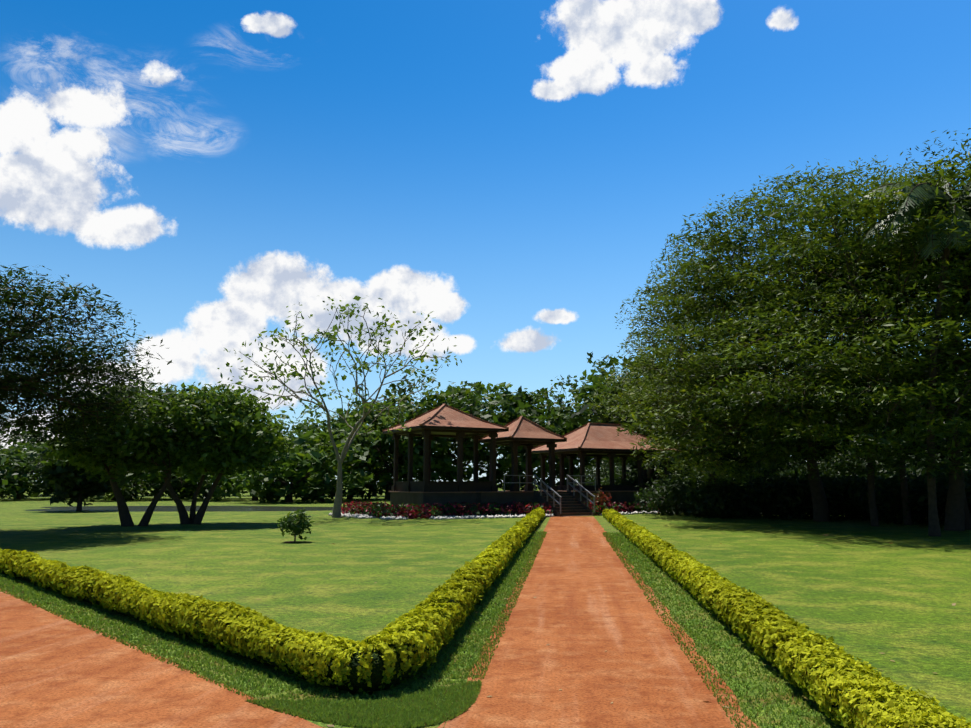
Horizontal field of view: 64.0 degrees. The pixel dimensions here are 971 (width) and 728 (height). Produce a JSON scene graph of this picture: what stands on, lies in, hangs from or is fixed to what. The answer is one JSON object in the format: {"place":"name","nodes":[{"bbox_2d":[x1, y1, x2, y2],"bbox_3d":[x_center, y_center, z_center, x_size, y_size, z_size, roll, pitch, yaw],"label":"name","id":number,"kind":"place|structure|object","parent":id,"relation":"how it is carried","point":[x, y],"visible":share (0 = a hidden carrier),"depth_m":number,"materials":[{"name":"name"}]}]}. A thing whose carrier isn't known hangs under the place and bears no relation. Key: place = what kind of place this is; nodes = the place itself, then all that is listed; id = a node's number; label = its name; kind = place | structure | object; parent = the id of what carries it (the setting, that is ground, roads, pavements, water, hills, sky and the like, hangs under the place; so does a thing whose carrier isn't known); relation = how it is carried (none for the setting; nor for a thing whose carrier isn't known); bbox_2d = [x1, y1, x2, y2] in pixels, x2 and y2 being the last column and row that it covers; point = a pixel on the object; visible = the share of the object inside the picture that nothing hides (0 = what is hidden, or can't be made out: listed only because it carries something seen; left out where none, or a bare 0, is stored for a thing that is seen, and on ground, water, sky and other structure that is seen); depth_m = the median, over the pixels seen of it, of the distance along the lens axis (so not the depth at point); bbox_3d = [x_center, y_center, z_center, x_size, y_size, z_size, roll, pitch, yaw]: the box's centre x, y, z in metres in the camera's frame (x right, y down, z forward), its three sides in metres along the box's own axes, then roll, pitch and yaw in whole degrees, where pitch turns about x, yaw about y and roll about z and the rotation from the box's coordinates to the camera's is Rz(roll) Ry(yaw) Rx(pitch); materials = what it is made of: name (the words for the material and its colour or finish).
{"place":"outdoors","nodes":[
{"label":"outdoors","id":0,"kind":"place"},
{"bbox_2d":[0,264,196,455],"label":"tree","id":1,"kind":"object","parent":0,"point":[82,353],"depth_m":29.34,"materials":[{"name":"green plant"}]},
{"bbox_2d":[25,506,332,511],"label":"road","id":2,"kind":"structure","parent":0,"point":[171,508],"depth_m":60.73,"materials":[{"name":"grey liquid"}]},
{"bbox_2d":[304,716,445,727],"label":"grass edge","id":3,"kind":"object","parent":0,"point":[321,724],"depth_m":6.26,"materials":[{"name":"green plant"}]},
{"bbox_2d":[0,516,758,727],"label":"dirt path","id":4,"kind":"structure","parent":0,"point":[586,608],"depth_m":8.01,"materials":[{"name":"orange soil"}]},
{"bbox_2d":[0,484,970,722],"bbox_3d":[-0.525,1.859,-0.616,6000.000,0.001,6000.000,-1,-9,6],"label":"lawn","id":5,"kind":"structure","parent":0,"point":[838,587],"depth_m":19.23,"materials":[{"name":"green plant"}]},
{"bbox_2d":[0,456,44,499],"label":"tree","id":6,"kind":"object","parent":5,"relation":"on","point":[8,488],"depth_m":87.68,"materials":[{"name":"green plant"}]},
{"bbox_2d":[0,419,51,496],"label":"tree","id":7,"kind":"object","parent":5,"relation":"on","point":[26,438],"depth_m":118.46,"materials":[{"name":"green plant"}]},
{"bbox_2d":[0,445,66,499],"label":"tree","id":8,"kind":"object","parent":5,"relation":"on","point":[24,468],"depth_m":91.02,"materials":[{"name":"green plant"}]},
{"bbox_2d":[0,442,105,498],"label":"tree","id":9,"kind":"object","parent":5,"relation":"on","point":[28,448],"depth_m":100.93,"materials":[{"name":"green plant"}]},
{"bbox_2d":[30,431,126,510],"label":"tree","id":10,"kind":"object","parent":5,"relation":"on","point":[61,477],"depth_m":55.00,"materials":[{"name":"green plant"}]},
{"bbox_2d":[53,468,179,500],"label":"tree","id":11,"kind":"object","parent":5,"relation":"on","point":[128,495],"depth_m":88.80,"materials":[{"name":"green plant"}]},
{"bbox_2d":[41,382,202,525],"bbox_3d":[-16.890,4.262,36.196,6.588,6.954,6.408,-1,-9,6],"label":"spreading tree","id":12,"kind":"object","parent":5,"relation":"on","point":[90,461],"depth_m":35.08,"materials":[{"name":"green plant"}]},
{"bbox_2d":[111,471,218,497],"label":"tree","id":13,"kind":"object","parent":5,"relation":"on","point":[177,488],"depth_m":98.87,"materials":[{"name":"green plant"}]},
{"bbox_2d":[144,466,253,499],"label":"tree","id":14,"kind":"object","parent":5,"relation":"on","point":[189,491],"depth_m":96.41,"materials":[{"name":"green plant"}]},
{"bbox_2d":[123,381,298,523],"bbox_3d":[-13.419,4.484,37.871,7.805,7.000,7.132,-1,-9,6],"label":"spreading tree","id":15,"kind":"object","parent":5,"relation":"on","point":[249,440],"depth_m":36.70,"materials":[{"name":"green plant"}]},
{"bbox_2d":[174,460,302,500],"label":"tree","id":16,"kind":"object","parent":5,"relation":"on","point":[221,490],"depth_m":86.69,"materials":[{"name":"green plant"}]},
{"bbox_2d":[0,507,545,693],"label":"hedge","id":17,"kind":"object","parent":5,"relation":"on","point":[486,567],"depth_m":9.12,"materials":[{"name":"green plant"}]},
{"bbox_2d":[0,517,549,700],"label":"verge grass","id":18,"kind":"structure","parent":5,"relation":"on","point":[542,524],"depth_m":8.45,"materials":[{"name":"green plant"}]},
{"bbox_2d":[224,445,362,502],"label":"tree","id":19,"kind":"object","parent":5,"relation":"on","point":[269,493],"depth_m":78.36,"materials":[{"name":"green plant"}]},
{"bbox_2d":[284,541,304,542],"bbox_3d":[-6.408,5.938,25.922,0.798,0.001,0.764,-6,-11,34],"label":"soil patch","id":20,"kind":"object","parent":5,"relation":"on","point":[293,541],"visible":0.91,"depth_m":26.13,"materials":[{"name":"brown soil"}]},
{"bbox_2d":[277,508,314,541],"bbox_3d":[-6.331,5.470,26.044,1.275,1.276,1.127,-1,-9,6],"label":"shrub","id":21,"kind":"object","parent":5,"relation":"on","point":[296,518],"depth_m":25.94,"materials":[{"name":"green plant"}]},
{"bbox_2d":[267,418,336,481],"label":"tree","id":22,"kind":"object","parent":5,"relation":"on","point":[303,427],"depth_m":123.35,"materials":[{"name":"green plant"}]},
{"bbox_2d":[270,429,377,501],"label":"tree","id":23,"kind":"object","parent":5,"relation":"on","point":[315,440],"depth_m":84.10,"materials":[{"name":"green plant"}]},
{"bbox_2d":[217,295,461,517],"bbox_3d":[-8.453,2.366,45.649,14.136,13.412,11.155,-1,-9,6],"label":"tall sparse tree","id":24,"kind":"object","parent":5,"relation":"on","point":[328,335],"depth_m":45.34,"materials":[{"name":"green plant"}]},
{"bbox_2d":[300,408,402,498],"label":"tree","id":25,"kind":"object","parent":5,"relation":"on","point":[323,425],"depth_m":95.62,"materials":[{"name":"green plant"}]},
{"bbox_2d":[326,399,449,499],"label":"tree","id":26,"kind":"object","parent":5,"relation":"on","point":[384,478],"depth_m":92.95,"materials":[{"name":"green plant"}]},
{"bbox_2d":[335,401,455,495],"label":"tree","id":27,"kind":"object","parent":5,"relation":"on","point":[355,405],"depth_m":121.56,"materials":[{"name":"green plant"}]},
{"bbox_2d":[0,531,835,727],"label":"verge grass blades","id":28,"kind":"object","parent":5,"relation":"on","point":[426,707],"depth_m":8.34,"materials":[{"name":"green plant"}]},
{"bbox_2d":[365,374,488,480],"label":"tree","id":29,"kind":"object","parent":5,"relation":"on","point":[399,392],"depth_m":99.90,"materials":[{"name":"green plant"}]},
{"bbox_2d":[382,404,508,515],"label":"pavilion","id":30,"kind":"structure","parent":5,"relation":"on","point":[443,420],"depth_m":47.65,"materials":[{"name":"wood"}]},
{"bbox_2d":[402,386,535,483],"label":"tree","id":31,"kind":"object","parent":5,"relation":"on","point":[460,400],"depth_m":94.78,"materials":[{"name":"green plant"}]},
{"bbox_2d":[6,528,957,726],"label":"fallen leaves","id":32,"kind":"object","parent":5,"relation":"on","point":[954,604],"visible":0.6,"depth_m":8.89,"materials":[{"name":"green plant"}]},
{"bbox_2d":[444,381,544,490],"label":"tree","id":33,"kind":"object","parent":5,"relation":"on","point":[477,386],"depth_m":105.14,"materials":[{"name":"green plant"}]},
{"bbox_2d":[341,500,671,518],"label":"flower bed plants","id":34,"kind":"object","parent":5,"relation":"on","point":[385,509],"visible":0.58,"depth_m":44.70,"materials":[{"name":"red plant"}]},
{"bbox_2d":[328,510,694,519],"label":"border stones","id":35,"kind":"object","parent":5,"relation":"on","point":[361,516],"visible":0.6,"depth_m":43.69,"materials":[{"name":"white stone"}]},
{"bbox_2d":[478,389,582,490],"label":"tree","id":36,"kind":"object","parent":5,"relation":"on","point":[561,428],"depth_m":97.13,"materials":[{"name":"green plant"}]},
{"bbox_2d":[476,474,638,516],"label":"raised gazebo platform","id":37,"kind":"structure","parent":5,"relation":"on","point":[566,503],"depth_m":47.86,"materials":[{"name":"brown wood"}]},
{"bbox_2d":[478,416,566,490],"bbox_3d":[2.365,6.517,50.430,4.325,6.323,4.325,5,-10,-29],"label":"pavilion","id":38,"kind":"object","parent":37,"relation":"on","point":[527,434],"visible":0.65,"depth_m":49.70,"materials":[{"name":"brown wood"}]},
{"bbox_2d":[524,375,620,488],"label":"tree","id":39,"kind":"object","parent":5,"relation":"on","point":[543,391],"depth_m":105.88,"materials":[{"name":"green plant"}]},
{"bbox_2d":[547,375,633,481],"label":"tree","id":40,"kind":"object","parent":5,"relation":"on","point":[584,390],"depth_m":98.57,"materials":[{"name":"green plant"}]},
{"bbox_2d":[589,487,611,505],"bbox_3d":[7.209,8.689,48.868,1.484,1.857,1.315,-1,-9,6],"label":"red flowering shrub","id":41,"kind":"object","parent":5,"relation":"on","point":[603,496],"depth_m":48.74,"materials":[{"name":"plant"}]},
{"bbox_2d":[574,460,633,484],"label":"bush","id":42,"kind":"object","parent":5,"relation":"on","point":[591,472],"depth_m":79.40,"materials":[{"name":"green plant"}]},
{"bbox_2d":[532,423,680,500],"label":"pavilion","id":43,"kind":"structure","parent":5,"relation":"on","point":[598,441],"depth_m":54.01,"materials":[{"name":"wood"}]},
{"bbox_2d":[580,352,659,467],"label":"tree","id":44,"kind":"object","parent":5,"relation":"on","point":[600,363],"depth_m":107.92,"materials":[{"name":"green plant"}]},
{"bbox_2d":[601,463,647,484],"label":"bush","id":45,"kind":"object","parent":5,"relation":"on","point":[617,479],"depth_m":72.24,"materials":[{"name":"green plant"}]},
{"bbox_2d":[615,472,677,484],"bbox_3d":[12.245,9.488,57.564,5.670,2.959,5.520,-1,-9,6],"label":"hedge","id":46,"kind":"object","parent":5,"relation":"on","point":[630,481],"visible":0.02,"depth_m":57.56,"materials":[{"name":"green plant"}]},
{"bbox_2d":[593,346,708,463],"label":"tree","id":47,"kind":"object","parent":5,"relation":"on","point":[597,400],"depth_m":96.90,"materials":[{"name":"green plant"}]},
{"bbox_2d":[588,359,719,478],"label":"tall tree","id":48,"kind":"object","parent":5,"relation":"on","point":[604,403],"depth_m":63.29,"materials":[{"name":"green plant"}]},
{"bbox_2d":[565,373,766,484],"bbox_3d":[15.578,6.179,64.484,17.920,11.598,18.695,-1,-9,6],"label":"tree","id":49,"kind":"object","parent":5,"relation":"on","point":[582,420],"depth_m":61.16,"materials":[{"name":"green plant"}]},
{"bbox_2d":[643,467,696,493],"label":"understory tree","id":50,"kind":"object","parent":5,"relation":"on","point":[653,476],"visible":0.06,"depth_m":56.53,"materials":[{"name":"green plant"}]},
{"bbox_2d":[657,467,740,509],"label":"understory tree","id":51,"kind":"object","parent":5,"relation":"on","point":[698,477],"visible":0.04,"depth_m":51.49,"materials":[{"name":"green plant"}]},
{"bbox_2d":[605,233,816,514],"bbox_3d":[14.187,0.538,47.615,13.704,17.673,15.230,-1,-9,6],"label":"tall tree","id":52,"kind":"object","parent":5,"relation":"on","point":[650,329],"depth_m":46.18,"materials":[{"name":"green plant"}]},
{"bbox_2d":[595,517,845,727],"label":"verge grass","id":53,"kind":"structure","parent":5,"relation":"on","point":[606,525],"depth_m":8.20,"materials":[{"name":"green plant"}]},
{"bbox_2d":[674,370,833,473],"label":"tree","id":54,"kind":"object","parent":5,"relation":"on","point":[729,454],"depth_m":61.15,"materials":[{"name":"green plant"}]},
{"bbox_2d":[732,455,807,477],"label":"understory tree","id":55,"kind":"object","parent":5,"relation":"on","point":[782,469],"depth_m":54.53,"materials":[{"name":"green plant"}]},
{"bbox_2d":[602,508,970,727],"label":"hedge","id":56,"kind":"object","parent":5,"relation":"on","point":[691,575],"depth_m":7.19,"materials":[{"name":"green plant"}]},
{"bbox_2d":[611,155,970,521],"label":"tall tree","id":57,"kind":"object","parent":5,"relation":"on","point":[722,242],"depth_m":37.88,"materials":[{"name":"green plant"}]},
{"bbox_2d":[747,473,835,518],"bbox_3d":[17.514,7.766,44.626,5.214,3.032,5.023,-1,-9,6],"label":"bush","id":58,"kind":"object","parent":5,"relation":"on","point":[782,496],"depth_m":43.82,"materials":[{"name":"green plant"}]},
{"bbox_2d":[763,470,868,519],"bbox_3d":[18.306,7.387,43.066,5.187,3.044,5.380,-1,-9,6],"label":"bush","id":59,"kind":"object","parent":5,"relation":"on","point":[834,485],"depth_m":42.12,"materials":[{"name":"green plant"}]},
{"bbox_2d":[775,466,859,481],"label":"understory tree","id":60,"kind":"object","parent":5,"relation":"on","point":[789,471],"depth_m":50.43,"materials":[{"name":"green plant"}]},
{"bbox_2d":[751,373,892,473],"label":"tree","id":61,"kind":"object","parent":5,"relation":"on","point":[819,444],"depth_m":60.84,"materials":[{"name":"green plant"}]},
{"bbox_2d":[695,128,970,530],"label":"tall tree","id":62,"kind":"object","parent":5,"relation":"on","point":[956,328],"depth_m":30.09,"materials":[{"name":"green plant"}]},
{"bbox_2d":[809,474,884,518],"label":"understory tree","id":63,"kind":"object","parent":5,"relation":"on","point":[855,480],"visible":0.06,"depth_m":43.09,"materials":[{"name":"green plant"}]},
{"bbox_2d":[817,450,895,480],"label":"understory tree","id":64,"kind":"object","parent":5,"relation":"on","point":[855,463],"depth_m":52.16,"materials":[{"name":"green plant"}]},
{"bbox_2d":[794,248,933,525],"bbox_3d":[17.869,0.953,36.239,6.358,13.372,5.779,-1,-9,6],"label":"slender tree","id":65,"kind":"object","parent":5,"relation":"on","point":[830,271],"depth_m":35.99,"materials":[{"name":"green plant"}]},
{"bbox_2d":[820,230,929,524],"bbox_3d":[20.123,0.489,38.014,6.516,14.765,6.212,-1,-9,6],"label":"slender tree","id":66,"kind":"object","parent":5,"relation":"on","point":[905,495],"depth_m":36.92,"materials":[{"name":"green plant"}]},
{"bbox_2d":[832,469,921,520],"bbox_3d":[21.565,7.352,42.574,5.265,3.370,5.400,-1,-9,6],"label":"bush","id":67,"kind":"object","parent":5,"relation":"on","point":[883,478],"depth_m":42.36,"materials":[{"name":"green plant"}]},
{"bbox_2d":[791,368,966,470],"bbox_3d":[29.704,5.313,61.770,17.046,12.520,17.197,-1,-9,6],"label":"tree","id":68,"kind":"object","parent":5,"relation":"on","point":[839,433],"depth_m":58.62,"materials":[{"name":"green plant"}]},
{"bbox_2d":[864,468,923,513],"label":"understory tree","id":69,"kind":"object","parent":5,"relation":"on","point":[894,473],"visible":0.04,"depth_m":46.96,"materials":[{"name":"green plant"}]},
{"bbox_2d":[820,344,969,473],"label":"tree","id":70,"kind":"object","parent":5,"relation":"on","point":[830,448],"depth_m":57.18,"materials":[{"name":"green plant"}]},
{"bbox_2d":[848,474,966,524],"bbox_3d":[21.097,6.846,38.357,5.546,2.889,5.156,-1,-9,6],"label":"bush","id":71,"kind":"object","parent":5,"relation":"on","point":[891,494],"depth_m":37.89,"materials":[{"name":"green plant"}]},
{"bbox_2d":[859,177,970,535],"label":"coconut palm","id":72,"kind":"object","parent":5,"relation":"on","point":[907,211],"depth_m":29.19,"materials":[{"name":"green plant"}]},
{"bbox_2d":[867,364,970,470],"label":"tree","id":73,"kind":"object","parent":5,"relation":"on","point":[922,447],"depth_m":52.41,"materials":[{"name":"green plant"}]},
{"bbox_2d":[880,218,970,529],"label":"slender tree","id":74,"kind":"object","parent":5,"relation":"on","point":[936,261],"depth_m":33.95,"materials":[{"name":"green plant"}]},
{"bbox_2d":[883,451,970,475],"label":"understory tree","id":75,"kind":"object","parent":5,"relation":"on","point":[920,470],"depth_m":48.81,"materials":[{"name":"green plant"}]},
{"bbox_2d":[894,463,970,494],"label":"understory tree","id":76,"kind":"object","parent":5,"relation":"on","point":[937,477],"visible":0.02,"depth_m":41.77,"materials":[{"name":"green plant"}]},
{"bbox_2d":[913,472,970,521],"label":"understory tree","id":77,"kind":"object","parent":5,"relation":"on","point":[942,488],"visible":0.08,"depth_m":36.84,"materials":[{"name":"plant"}]},
{"bbox_2d":[0,0,970,483],"label":"sky","id":78,"kind":"structure","parent":0,"point":[511,172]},
{"bbox_2d":[634,475,707,515],"bbox_3d":[11.718,8.465,48.296,4.986,3.138,4.782,-1,-9,6],"label":"bush","id":79,"kind":"object","parent":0,"point":[668,495],"depth_m":47.93,"materials":[{"name":"green plant"}]},
{"bbox_2d":[918,263,970,329],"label":"slender tree","id":80,"kind":"object","parent":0,"point":[965,300],"depth_m":35.55,"materials":[{"name":"green plant"}]}
]}

